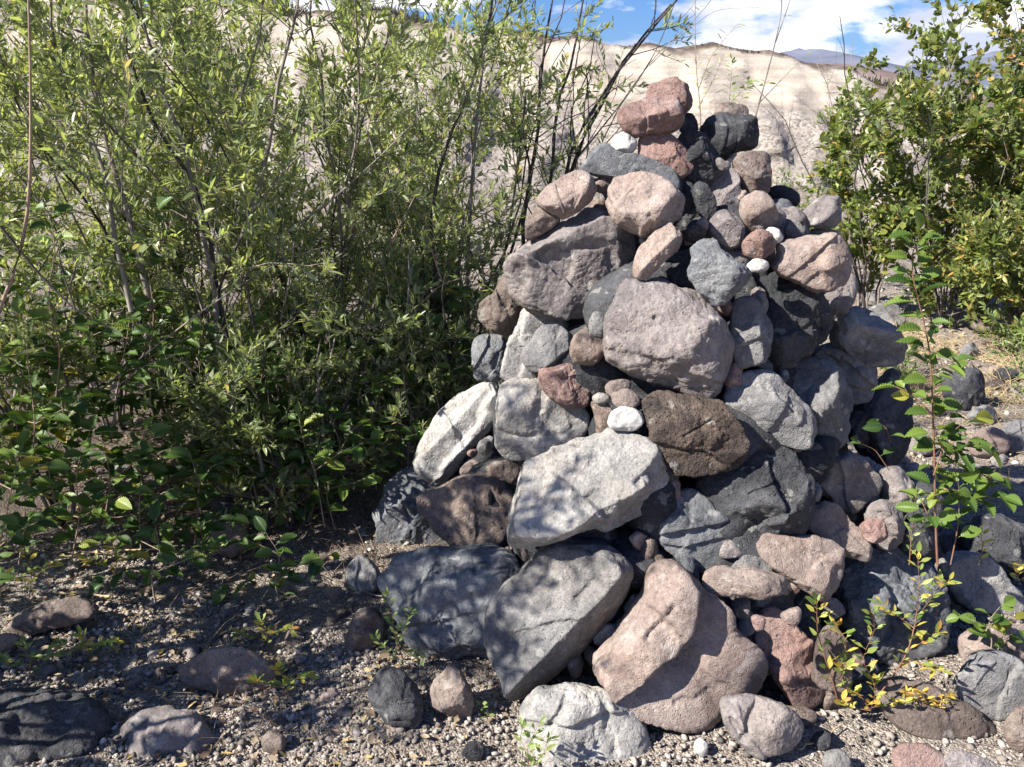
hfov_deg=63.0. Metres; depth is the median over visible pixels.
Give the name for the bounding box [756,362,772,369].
stone chip
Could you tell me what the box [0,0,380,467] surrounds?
willow shrub
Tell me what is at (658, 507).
stone
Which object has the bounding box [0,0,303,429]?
willow shrub
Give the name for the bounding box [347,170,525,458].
willow shrub
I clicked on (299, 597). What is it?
dead twigs
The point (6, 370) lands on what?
young alder
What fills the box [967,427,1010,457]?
stone
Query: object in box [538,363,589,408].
stone
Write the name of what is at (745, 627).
stone chip
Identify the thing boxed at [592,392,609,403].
stone
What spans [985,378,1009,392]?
stone
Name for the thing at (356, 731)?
stone
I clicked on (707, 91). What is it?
leafy shoot
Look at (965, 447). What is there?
dry grass strands
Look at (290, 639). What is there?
stone
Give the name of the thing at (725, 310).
stone chip
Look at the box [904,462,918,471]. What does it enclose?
stone
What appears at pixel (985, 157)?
alder bush
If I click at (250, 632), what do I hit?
stone
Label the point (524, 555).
stone chip
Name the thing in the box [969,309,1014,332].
stone
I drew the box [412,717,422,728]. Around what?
stone
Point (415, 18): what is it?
rim scrub
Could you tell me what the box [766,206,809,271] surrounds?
stone
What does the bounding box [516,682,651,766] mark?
boulder
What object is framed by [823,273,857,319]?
stone
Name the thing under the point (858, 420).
stone
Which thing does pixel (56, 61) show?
willow shrub
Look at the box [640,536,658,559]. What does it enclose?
stone chip
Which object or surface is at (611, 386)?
stone
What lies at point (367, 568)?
stone
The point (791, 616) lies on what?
stone
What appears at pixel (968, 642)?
stone
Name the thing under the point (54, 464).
young alder
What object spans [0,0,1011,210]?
bank
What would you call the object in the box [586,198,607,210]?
stone
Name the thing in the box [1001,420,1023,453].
stone
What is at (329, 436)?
seedling
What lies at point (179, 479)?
seedling
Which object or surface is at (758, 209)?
stone
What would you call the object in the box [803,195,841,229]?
stone
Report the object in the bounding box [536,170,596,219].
stone
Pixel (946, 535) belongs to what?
stone
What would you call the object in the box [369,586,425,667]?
willow seedling
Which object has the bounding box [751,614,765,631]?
stone
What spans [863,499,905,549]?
stone
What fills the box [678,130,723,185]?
stone
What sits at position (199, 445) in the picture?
young alder
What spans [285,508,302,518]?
stone
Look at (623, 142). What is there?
stone
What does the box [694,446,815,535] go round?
boulder
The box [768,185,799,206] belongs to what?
stone
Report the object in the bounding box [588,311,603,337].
stone
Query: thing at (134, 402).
young alder
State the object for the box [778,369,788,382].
stone chip
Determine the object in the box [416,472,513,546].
boulder
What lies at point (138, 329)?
young alder
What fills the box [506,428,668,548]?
boulder
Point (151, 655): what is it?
stone
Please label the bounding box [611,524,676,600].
stone
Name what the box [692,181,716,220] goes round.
stone
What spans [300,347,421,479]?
young alder
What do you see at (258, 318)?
young alder
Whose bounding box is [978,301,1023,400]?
willow bush
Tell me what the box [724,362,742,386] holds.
stone chip
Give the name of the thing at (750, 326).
stone
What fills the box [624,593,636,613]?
stone chip
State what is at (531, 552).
stone
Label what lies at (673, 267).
stone
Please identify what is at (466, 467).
stone chip
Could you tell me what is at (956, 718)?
boulder
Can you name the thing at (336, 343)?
young alder
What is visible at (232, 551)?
stone
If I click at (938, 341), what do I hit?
dry grass
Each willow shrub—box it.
[0,0,206,483]
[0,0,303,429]
[0,0,329,370]
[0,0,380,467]
[0,15,145,297]
[0,257,143,526]
[0,340,47,356]
[57,0,481,403]
[68,0,586,441]
[74,162,361,522]
[123,274,422,531]
[167,0,535,332]
[291,0,648,407]
[304,232,483,486]
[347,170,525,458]
[388,0,700,333]
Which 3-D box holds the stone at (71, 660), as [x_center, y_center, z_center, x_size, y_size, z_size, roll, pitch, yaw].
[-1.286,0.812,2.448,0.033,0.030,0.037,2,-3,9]
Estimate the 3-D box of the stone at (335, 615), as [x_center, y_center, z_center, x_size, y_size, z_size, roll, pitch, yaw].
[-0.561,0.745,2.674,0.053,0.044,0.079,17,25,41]
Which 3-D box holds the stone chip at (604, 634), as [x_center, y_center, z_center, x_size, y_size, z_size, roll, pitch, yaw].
[0.261,0.691,2.294,0.068,0.083,0.041,38,7,10]
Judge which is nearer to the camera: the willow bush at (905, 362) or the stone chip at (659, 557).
the stone chip at (659, 557)
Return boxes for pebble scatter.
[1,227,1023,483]
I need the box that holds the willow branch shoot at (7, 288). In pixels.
[0,0,33,312]
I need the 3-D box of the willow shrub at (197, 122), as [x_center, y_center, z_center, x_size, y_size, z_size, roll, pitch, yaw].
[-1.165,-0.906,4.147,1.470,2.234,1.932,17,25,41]
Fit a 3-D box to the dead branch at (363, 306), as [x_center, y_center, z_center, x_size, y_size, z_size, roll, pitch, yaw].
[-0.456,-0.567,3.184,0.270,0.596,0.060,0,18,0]
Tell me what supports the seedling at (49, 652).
on the ground at (846, 732)
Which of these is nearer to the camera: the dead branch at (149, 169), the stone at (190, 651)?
the stone at (190, 651)
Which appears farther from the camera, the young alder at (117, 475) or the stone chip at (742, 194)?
the young alder at (117, 475)
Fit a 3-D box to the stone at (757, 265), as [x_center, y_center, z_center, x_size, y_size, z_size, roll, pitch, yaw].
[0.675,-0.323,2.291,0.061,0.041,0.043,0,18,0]
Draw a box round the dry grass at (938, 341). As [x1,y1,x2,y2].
[877,312,1023,407]
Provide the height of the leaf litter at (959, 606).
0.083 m
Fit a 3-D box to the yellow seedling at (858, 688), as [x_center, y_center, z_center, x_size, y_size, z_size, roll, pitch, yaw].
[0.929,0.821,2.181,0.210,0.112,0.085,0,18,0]
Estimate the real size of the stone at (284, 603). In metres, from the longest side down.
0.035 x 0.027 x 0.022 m
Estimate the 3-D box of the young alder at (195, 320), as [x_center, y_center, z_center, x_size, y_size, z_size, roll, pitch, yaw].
[-1.167,-0.034,3.119,0.609,0.611,0.225,9,20,25]
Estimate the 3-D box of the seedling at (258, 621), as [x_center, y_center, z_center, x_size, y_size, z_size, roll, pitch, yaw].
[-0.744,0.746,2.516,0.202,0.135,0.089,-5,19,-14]
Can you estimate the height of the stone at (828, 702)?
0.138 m
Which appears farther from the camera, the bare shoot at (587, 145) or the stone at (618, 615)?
the bare shoot at (587, 145)
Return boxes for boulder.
[372,466,448,544]
[376,543,521,658]
[413,382,498,483]
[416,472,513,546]
[483,536,633,701]
[494,377,589,460]
[503,207,636,320]
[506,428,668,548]
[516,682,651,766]
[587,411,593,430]
[592,559,767,733]
[602,277,734,398]
[641,390,750,477]
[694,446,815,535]
[722,368,817,449]
[753,604,824,708]
[754,271,833,370]
[837,544,951,665]
[874,679,997,739]
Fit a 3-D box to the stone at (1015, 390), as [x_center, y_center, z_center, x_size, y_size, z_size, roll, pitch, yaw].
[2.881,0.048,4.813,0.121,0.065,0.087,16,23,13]
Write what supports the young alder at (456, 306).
on the ground at (846, 732)
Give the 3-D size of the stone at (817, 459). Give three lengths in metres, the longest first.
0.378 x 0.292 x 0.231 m
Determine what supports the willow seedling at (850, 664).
on the ground at (846, 732)
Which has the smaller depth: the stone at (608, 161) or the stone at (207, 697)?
the stone at (207, 697)
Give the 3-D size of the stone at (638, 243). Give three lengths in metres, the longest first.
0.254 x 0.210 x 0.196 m
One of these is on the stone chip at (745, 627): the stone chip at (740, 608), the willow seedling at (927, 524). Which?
the stone chip at (740, 608)
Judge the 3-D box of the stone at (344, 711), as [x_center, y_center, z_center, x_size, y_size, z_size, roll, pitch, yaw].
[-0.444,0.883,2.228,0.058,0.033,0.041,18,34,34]
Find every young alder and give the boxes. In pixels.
[0,189,132,395]
[0,294,111,485]
[0,321,85,459]
[0,369,123,504]
[0,414,153,564]
[0,429,91,564]
[0,430,72,582]
[21,388,184,526]
[29,311,161,442]
[54,284,191,442]
[76,194,220,403]
[78,417,206,549]
[89,501,219,602]
[105,357,239,488]
[121,294,262,434]
[121,431,259,550]
[148,313,303,391]
[172,388,293,504]
[178,355,317,508]
[206,516,339,609]
[222,402,383,526]
[223,379,345,502]
[247,310,374,427]
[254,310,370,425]
[269,390,398,526]
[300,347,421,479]
[311,373,432,489]
[341,329,458,435]
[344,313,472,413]
[378,265,493,382]
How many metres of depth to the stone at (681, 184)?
2.46 m
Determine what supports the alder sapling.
on the ground at (846, 732)
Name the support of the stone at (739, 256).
on the stone at (748, 287)
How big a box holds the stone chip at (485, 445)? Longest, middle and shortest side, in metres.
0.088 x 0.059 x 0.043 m
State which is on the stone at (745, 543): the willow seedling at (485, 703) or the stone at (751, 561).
the stone at (751, 561)
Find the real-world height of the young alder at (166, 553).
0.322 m
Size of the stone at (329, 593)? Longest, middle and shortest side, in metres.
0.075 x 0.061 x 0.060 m
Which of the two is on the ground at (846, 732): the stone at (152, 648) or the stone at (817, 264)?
the stone at (152, 648)
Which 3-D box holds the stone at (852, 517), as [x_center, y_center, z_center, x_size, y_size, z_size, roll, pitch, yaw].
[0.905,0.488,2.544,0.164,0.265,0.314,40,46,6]
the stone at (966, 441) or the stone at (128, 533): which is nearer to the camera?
the stone at (128, 533)
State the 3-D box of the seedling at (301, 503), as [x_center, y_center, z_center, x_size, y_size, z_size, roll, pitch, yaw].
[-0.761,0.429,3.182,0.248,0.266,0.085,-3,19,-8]
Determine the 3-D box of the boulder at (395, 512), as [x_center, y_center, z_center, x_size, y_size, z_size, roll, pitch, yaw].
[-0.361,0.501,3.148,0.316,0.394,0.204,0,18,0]
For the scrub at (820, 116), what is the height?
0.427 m
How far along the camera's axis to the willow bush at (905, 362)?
4.78 m
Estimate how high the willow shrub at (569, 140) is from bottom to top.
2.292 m
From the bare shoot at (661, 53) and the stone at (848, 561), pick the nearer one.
the stone at (848, 561)
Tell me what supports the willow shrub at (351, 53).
on the ground at (846, 732)
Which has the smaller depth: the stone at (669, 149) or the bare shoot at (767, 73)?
the stone at (669, 149)
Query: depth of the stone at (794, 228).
2.45 m
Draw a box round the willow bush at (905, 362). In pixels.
[880,321,940,386]
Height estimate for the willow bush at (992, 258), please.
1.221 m
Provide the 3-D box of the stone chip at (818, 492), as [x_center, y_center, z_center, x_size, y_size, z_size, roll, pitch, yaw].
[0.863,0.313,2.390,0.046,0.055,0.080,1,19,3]
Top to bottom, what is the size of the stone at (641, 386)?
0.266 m
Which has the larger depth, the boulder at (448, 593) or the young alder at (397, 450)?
the young alder at (397, 450)
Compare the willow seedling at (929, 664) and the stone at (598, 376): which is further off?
the stone at (598, 376)
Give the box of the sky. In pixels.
[133,0,1023,65]
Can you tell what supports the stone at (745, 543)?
on the stone at (807, 621)
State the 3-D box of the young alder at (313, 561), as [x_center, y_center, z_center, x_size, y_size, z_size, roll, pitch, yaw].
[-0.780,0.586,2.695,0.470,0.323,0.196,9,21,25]
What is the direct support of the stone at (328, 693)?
on the ground at (846, 732)
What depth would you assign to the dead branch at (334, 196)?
2.91 m
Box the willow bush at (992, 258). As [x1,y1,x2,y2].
[934,189,1023,356]
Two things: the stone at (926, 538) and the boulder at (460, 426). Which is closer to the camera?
the stone at (926, 538)
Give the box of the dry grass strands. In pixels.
[865,383,1023,561]
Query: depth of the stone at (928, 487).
2.49 m
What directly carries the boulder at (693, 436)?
on the boulder at (773, 492)
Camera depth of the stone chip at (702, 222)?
2.36 m
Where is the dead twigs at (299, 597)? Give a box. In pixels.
[0,422,447,766]
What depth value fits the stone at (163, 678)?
2.39 m
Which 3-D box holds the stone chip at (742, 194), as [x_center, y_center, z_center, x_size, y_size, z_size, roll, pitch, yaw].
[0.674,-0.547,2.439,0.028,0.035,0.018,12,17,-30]
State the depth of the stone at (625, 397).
2.25 m
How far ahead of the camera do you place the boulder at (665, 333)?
2.25 m
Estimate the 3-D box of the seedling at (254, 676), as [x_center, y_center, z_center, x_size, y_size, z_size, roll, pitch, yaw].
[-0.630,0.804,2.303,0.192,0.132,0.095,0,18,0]
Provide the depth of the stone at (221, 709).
2.26 m
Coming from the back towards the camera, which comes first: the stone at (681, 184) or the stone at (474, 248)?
the stone at (474, 248)
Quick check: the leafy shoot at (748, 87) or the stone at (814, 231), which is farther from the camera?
the leafy shoot at (748, 87)
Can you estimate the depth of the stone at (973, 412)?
4.23 m
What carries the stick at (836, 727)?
on the ground at (846, 732)
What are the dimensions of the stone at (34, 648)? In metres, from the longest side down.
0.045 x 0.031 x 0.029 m
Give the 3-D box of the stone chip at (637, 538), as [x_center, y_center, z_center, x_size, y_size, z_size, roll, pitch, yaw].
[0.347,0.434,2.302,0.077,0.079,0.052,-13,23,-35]
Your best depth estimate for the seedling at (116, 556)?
2.81 m
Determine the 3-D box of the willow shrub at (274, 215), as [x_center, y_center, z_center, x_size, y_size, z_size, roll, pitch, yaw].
[-1.125,-0.164,3.284,1.182,1.367,0.887,0,18,0]
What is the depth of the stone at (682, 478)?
2.58 m
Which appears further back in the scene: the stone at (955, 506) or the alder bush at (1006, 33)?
the alder bush at (1006, 33)
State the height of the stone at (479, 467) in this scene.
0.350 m
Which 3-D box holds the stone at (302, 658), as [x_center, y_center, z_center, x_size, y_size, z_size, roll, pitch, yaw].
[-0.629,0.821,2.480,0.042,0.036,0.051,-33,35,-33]
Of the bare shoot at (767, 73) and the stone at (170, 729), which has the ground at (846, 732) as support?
the stone at (170, 729)
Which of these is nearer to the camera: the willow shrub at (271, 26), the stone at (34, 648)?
the stone at (34, 648)
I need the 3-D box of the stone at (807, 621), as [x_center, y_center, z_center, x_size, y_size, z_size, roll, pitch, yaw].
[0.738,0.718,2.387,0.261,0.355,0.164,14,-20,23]
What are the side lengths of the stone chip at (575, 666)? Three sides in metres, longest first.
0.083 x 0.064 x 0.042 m
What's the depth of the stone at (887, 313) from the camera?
6.01 m
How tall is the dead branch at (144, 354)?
0.557 m
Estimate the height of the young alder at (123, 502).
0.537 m
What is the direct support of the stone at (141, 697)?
on the ground at (846, 732)
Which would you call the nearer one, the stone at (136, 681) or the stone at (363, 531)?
the stone at (136, 681)
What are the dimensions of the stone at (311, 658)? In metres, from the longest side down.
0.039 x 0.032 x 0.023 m
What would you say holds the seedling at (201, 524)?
on the ground at (846, 732)
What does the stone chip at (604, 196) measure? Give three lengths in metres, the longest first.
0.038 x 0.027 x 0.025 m
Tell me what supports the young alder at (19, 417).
on the ground at (846, 732)
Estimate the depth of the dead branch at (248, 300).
2.83 m
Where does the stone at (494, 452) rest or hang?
on the stone
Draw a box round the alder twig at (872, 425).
[849,418,905,470]
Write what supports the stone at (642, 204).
on the stone at (657, 249)
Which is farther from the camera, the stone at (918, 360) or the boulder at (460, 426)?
the stone at (918, 360)
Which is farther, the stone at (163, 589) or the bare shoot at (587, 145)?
the bare shoot at (587, 145)
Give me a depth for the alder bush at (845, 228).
6.02 m
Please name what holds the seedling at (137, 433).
on the ground at (846, 732)
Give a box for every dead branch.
[0,225,116,331]
[92,105,249,288]
[99,244,327,389]
[245,278,279,409]
[285,91,417,234]
[362,162,424,310]
[395,213,493,357]
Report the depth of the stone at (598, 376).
2.41 m
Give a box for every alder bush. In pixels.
[749,0,1023,308]
[806,63,1023,329]
[874,0,1023,307]
[918,0,1023,287]
[941,102,1023,255]
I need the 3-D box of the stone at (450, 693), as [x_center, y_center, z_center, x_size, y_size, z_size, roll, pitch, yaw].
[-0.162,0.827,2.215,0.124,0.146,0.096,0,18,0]
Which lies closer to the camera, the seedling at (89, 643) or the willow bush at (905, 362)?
the seedling at (89, 643)
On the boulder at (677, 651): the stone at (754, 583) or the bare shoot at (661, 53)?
the stone at (754, 583)
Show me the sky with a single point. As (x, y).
(815, 24)
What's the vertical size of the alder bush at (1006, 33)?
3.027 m
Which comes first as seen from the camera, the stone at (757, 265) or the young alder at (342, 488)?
the stone at (757, 265)
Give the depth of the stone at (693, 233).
2.34 m
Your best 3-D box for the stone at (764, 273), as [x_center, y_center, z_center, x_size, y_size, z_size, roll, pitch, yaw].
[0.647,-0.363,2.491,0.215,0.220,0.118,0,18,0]
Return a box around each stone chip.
[460,459,479,474]
[467,449,477,457]
[477,436,494,455]
[521,549,530,561]
[567,655,583,678]
[583,645,597,665]
[593,622,615,645]
[599,193,607,199]
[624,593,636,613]
[629,530,647,549]
[639,237,647,243]
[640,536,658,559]
[655,554,663,560]
[671,479,680,499]
[681,555,698,579]
[696,217,708,230]
[716,157,730,170]
[717,301,732,316]
[719,540,741,558]
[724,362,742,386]
[731,597,749,618]
[737,190,747,200]
[737,610,754,636]
[754,598,771,607]
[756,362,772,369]
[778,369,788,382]
[791,582,800,594]
[815,482,821,501]
[819,597,845,619]
[848,640,865,665]
[852,665,868,684]
[865,656,878,673]
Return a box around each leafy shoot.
[687,0,744,130]
[724,53,775,103]
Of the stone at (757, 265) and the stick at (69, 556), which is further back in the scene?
the stick at (69, 556)
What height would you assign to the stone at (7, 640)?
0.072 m
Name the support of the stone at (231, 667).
on the ground at (846, 732)
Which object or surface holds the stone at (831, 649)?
on the boulder at (787, 650)
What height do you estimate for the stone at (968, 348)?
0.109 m
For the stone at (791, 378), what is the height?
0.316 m
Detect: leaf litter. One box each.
[0,405,507,766]
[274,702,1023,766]
[849,327,1023,628]
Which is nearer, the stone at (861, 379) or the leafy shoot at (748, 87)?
the stone at (861, 379)
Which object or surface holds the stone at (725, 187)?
on the stone at (731, 208)
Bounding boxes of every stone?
[0,633,20,652]
[0,687,114,766]
[7,596,98,636]
[25,645,39,653]
[32,664,57,680]
[65,655,77,664]
[113,530,136,552]
[115,464,130,470]
[119,705,215,760]
[123,677,141,691]
[135,694,149,701]
[145,529,162,541]
[147,646,156,652]
[147,649,162,659]
[150,578,175,591]
[152,667,170,685]
[178,645,276,696]
[181,644,199,657]
[205,691,215,699]
[209,522,247,557]
[210,700,227,713]
[211,496,236,515]
[219,600,239,616]
[240,630,258,642]
[244,603,256,613]
[261,730,286,752]
[282,600,290,606]
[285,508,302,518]
[285,628,303,645]
[292,653,307,664]
[294,713,304,721]
[307,655,315,663]
[320,554,329,561]
[320,687,339,699]
[324,586,343,601]
[326,607,348,622]
[334,706,353,719]
[344,606,384,651]
[346,555,379,594]
[350,727,361,736]
[358,527,367,535]
[368,666,424,727]
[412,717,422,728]
[428,664,474,717]
[445,431,500,482]
[462,740,484,761]
[466,234,481,253]
[466,456,520,547]
[471,334,506,381]
[477,274,521,336]
[486,460,519,483]
[490,394,497,435]
[500,308,568,380]
[511,546,541,565]
[521,324,571,372]
[525,207,558,240]
[531,321,627,410]
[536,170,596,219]
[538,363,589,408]
[561,601,624,671]
[568,320,588,436]
[569,328,603,365]
[573,528,617,544]
[578,142,679,189]
[583,261,669,327]
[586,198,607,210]
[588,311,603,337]
[588,391,679,482]
[591,401,612,432]
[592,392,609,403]
[594,178,610,193]
[605,171,684,237]
[605,379,630,396]
[607,406,643,430]
[611,132,636,152]
[611,388,640,408]
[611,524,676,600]
[617,95,684,137]
[624,481,676,543]
[628,375,725,395]
[632,223,681,279]
[634,234,647,250]
[637,152,685,192]
[638,133,693,178]
[645,76,692,115]
[658,488,729,573]
[659,247,695,289]
[673,179,698,230]
[675,204,750,253]
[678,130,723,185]
[679,113,697,132]
[680,476,688,481]
[680,478,756,539]
[683,224,706,243]
[687,238,751,306]
[689,393,792,479]
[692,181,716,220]
[694,737,707,756]
[699,524,794,637]
[700,112,758,160]
[702,565,788,599]
[707,209,744,248]
[710,168,740,207]
[713,102,748,114]
[719,693,803,759]
[720,263,756,321]
[727,320,795,387]
[728,295,773,368]
[730,250,749,262]
[731,555,772,570]
[732,150,771,193]
[739,190,778,231]
[741,229,775,259]
[747,258,769,272]
[749,257,767,277]
[750,286,768,312]
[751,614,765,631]
[756,533,845,601]
[760,589,821,691]
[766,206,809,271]
[766,227,782,243]
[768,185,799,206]
[771,232,851,293]
[772,204,785,226]
[773,198,793,207]
[780,606,801,626]
[784,219,805,238]
[786,705,816,727]
[792,356,853,448]
[796,434,841,484]
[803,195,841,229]
[805,512,856,534]
[808,500,872,561]
[809,342,877,404]
[810,228,841,236]
[810,730,831,750]
[811,624,852,692]
[817,556,857,632]
[819,686,854,709]
[820,452,882,513]
[820,496,871,526]
[822,748,851,766]
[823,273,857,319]
[829,306,907,367]
[837,442,847,454]
[848,411,869,448]
[852,368,912,466]
[859,517,887,543]
[860,292,877,300]
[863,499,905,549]
[868,302,905,327]
[879,466,915,513]
[891,742,947,766]
[898,521,935,561]
[903,481,943,532]
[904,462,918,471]
[905,349,925,363]
[908,435,932,455]
[934,550,1023,615]
[938,522,960,552]
[941,367,985,410]
[944,501,965,522]
[944,750,996,766]
[953,437,969,443]
[953,649,1023,720]
[954,513,1023,578]
[958,623,1023,663]
[959,342,978,356]
[967,405,997,425]
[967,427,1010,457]
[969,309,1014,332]
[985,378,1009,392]
[988,365,1001,373]
[989,454,1008,465]
[993,368,1018,380]
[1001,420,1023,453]
[1003,705,1023,752]
[1008,385,1022,394]
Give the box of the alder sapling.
[871,211,1021,564]
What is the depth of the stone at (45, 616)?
2.54 m
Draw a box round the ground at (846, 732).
[0,206,1023,766]
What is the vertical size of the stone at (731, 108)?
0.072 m
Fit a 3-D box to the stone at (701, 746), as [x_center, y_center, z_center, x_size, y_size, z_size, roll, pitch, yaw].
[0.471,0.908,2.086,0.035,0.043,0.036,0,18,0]
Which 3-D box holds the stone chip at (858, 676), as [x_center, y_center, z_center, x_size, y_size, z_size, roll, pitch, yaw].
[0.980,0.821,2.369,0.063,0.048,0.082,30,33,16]
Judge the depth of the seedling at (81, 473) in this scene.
3.20 m
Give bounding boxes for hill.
[815,63,1022,120]
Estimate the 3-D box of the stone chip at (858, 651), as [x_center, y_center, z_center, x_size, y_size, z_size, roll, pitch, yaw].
[0.976,0.768,2.377,0.051,0.070,0.061,-9,10,-13]
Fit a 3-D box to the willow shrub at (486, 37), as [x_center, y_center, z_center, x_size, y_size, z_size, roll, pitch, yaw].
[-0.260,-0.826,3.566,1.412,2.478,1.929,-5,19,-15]
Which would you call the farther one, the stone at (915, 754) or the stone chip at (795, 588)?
the stone chip at (795, 588)
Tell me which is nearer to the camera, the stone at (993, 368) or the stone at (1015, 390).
the stone at (1015, 390)
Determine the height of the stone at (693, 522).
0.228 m
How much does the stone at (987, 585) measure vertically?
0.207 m
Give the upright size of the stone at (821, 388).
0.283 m
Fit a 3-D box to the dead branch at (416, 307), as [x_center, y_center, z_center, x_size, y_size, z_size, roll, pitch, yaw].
[-0.258,-0.363,3.145,0.395,0.560,0.065,0,18,0]
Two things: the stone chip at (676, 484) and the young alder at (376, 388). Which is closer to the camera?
the stone chip at (676, 484)
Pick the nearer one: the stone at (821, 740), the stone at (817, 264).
the stone at (821, 740)
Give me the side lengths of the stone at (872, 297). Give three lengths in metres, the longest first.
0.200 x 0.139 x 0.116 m
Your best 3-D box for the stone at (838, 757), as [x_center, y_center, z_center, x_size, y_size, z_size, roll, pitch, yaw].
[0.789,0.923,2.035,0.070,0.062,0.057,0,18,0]
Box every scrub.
[116,0,999,125]
[807,112,827,123]
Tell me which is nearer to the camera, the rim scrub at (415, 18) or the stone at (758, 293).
the stone at (758, 293)
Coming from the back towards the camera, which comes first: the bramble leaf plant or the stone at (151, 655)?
the stone at (151, 655)
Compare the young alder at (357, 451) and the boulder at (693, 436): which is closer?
the boulder at (693, 436)
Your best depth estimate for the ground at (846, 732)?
2.60 m
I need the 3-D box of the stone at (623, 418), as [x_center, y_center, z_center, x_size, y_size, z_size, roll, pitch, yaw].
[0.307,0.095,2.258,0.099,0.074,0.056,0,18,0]
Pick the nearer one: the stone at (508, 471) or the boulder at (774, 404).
the boulder at (774, 404)
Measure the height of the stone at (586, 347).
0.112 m
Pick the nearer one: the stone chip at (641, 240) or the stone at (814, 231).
the stone chip at (641, 240)
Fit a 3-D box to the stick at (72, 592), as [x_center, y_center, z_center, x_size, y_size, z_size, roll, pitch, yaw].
[-1.409,0.694,2.759,0.212,0.016,0.023,3,19,9]
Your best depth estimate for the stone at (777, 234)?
2.35 m
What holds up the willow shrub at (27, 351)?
on the ground at (846, 732)
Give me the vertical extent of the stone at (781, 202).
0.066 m
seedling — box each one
[0,546,63,602]
[0,634,67,674]
[26,444,91,524]
[48,625,124,655]
[78,533,146,573]
[108,409,162,479]
[165,451,206,504]
[173,520,237,582]
[204,469,275,563]
[231,611,298,647]
[246,658,318,696]
[278,469,340,522]
[319,384,342,441]
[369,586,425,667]
[475,700,494,719]
[512,716,559,766]
[805,591,885,700]
[834,673,914,710]
[868,541,960,690]
[899,685,955,708]
[904,487,931,564]
[972,526,1023,583]
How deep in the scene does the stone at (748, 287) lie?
2.38 m
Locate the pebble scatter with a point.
(1017, 463)
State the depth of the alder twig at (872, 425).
2.25 m
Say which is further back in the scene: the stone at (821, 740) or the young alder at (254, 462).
the young alder at (254, 462)
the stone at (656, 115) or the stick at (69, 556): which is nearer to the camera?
the stone at (656, 115)
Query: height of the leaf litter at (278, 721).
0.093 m
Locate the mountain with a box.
[780,48,1022,95]
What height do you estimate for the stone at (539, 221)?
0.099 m
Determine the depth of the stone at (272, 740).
2.10 m
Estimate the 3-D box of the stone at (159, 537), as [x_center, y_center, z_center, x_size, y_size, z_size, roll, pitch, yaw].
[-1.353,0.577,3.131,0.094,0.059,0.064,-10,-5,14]
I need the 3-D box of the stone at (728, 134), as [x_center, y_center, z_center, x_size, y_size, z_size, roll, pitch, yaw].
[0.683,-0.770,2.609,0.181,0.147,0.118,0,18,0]
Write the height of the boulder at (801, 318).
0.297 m
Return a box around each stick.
[55,591,112,597]
[56,548,157,558]
[799,724,841,749]
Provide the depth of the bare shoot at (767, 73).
3.09 m
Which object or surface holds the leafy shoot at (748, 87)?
attached to the willow shrub at (569, 140)
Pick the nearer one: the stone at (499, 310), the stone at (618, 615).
the stone at (618, 615)
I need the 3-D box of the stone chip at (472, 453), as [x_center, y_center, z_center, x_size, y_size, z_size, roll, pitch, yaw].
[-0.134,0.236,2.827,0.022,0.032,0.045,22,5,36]
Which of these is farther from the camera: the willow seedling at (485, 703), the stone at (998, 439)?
the stone at (998, 439)
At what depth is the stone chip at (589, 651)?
2.28 m
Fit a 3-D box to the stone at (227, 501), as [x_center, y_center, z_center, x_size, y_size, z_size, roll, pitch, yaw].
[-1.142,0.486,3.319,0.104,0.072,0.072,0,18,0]
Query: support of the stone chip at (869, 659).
on the ground at (846, 732)
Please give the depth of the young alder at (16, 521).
2.41 m
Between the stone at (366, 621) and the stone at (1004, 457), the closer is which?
the stone at (366, 621)
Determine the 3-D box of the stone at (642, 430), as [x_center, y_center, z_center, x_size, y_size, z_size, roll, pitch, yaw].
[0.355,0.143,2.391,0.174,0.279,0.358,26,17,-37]
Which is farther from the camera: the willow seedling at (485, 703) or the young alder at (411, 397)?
the young alder at (411, 397)
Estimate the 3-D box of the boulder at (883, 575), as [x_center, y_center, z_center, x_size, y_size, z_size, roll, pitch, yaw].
[1.123,0.669,2.465,0.349,0.367,0.200,-4,19,-13]
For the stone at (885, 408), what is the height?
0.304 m
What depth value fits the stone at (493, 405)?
2.90 m
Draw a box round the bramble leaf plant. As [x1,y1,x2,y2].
[945,595,1023,649]
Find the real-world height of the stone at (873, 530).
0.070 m
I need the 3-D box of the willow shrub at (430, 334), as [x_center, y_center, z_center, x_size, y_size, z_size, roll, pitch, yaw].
[-0.318,-0.028,3.292,0.786,1.152,0.887,-13,22,-33]
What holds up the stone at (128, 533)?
on the ground at (846, 732)
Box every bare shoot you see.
[575,0,675,159]
[602,0,758,140]
[755,0,811,115]
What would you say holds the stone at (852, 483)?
on the stone at (852, 517)
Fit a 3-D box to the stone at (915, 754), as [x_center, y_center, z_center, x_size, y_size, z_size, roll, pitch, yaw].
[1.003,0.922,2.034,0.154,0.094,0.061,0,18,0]
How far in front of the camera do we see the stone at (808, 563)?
2.25 m
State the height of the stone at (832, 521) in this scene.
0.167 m
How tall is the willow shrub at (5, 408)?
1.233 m
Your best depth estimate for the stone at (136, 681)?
2.36 m
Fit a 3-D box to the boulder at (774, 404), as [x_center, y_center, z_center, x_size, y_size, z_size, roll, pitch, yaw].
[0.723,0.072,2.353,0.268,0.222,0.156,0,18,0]

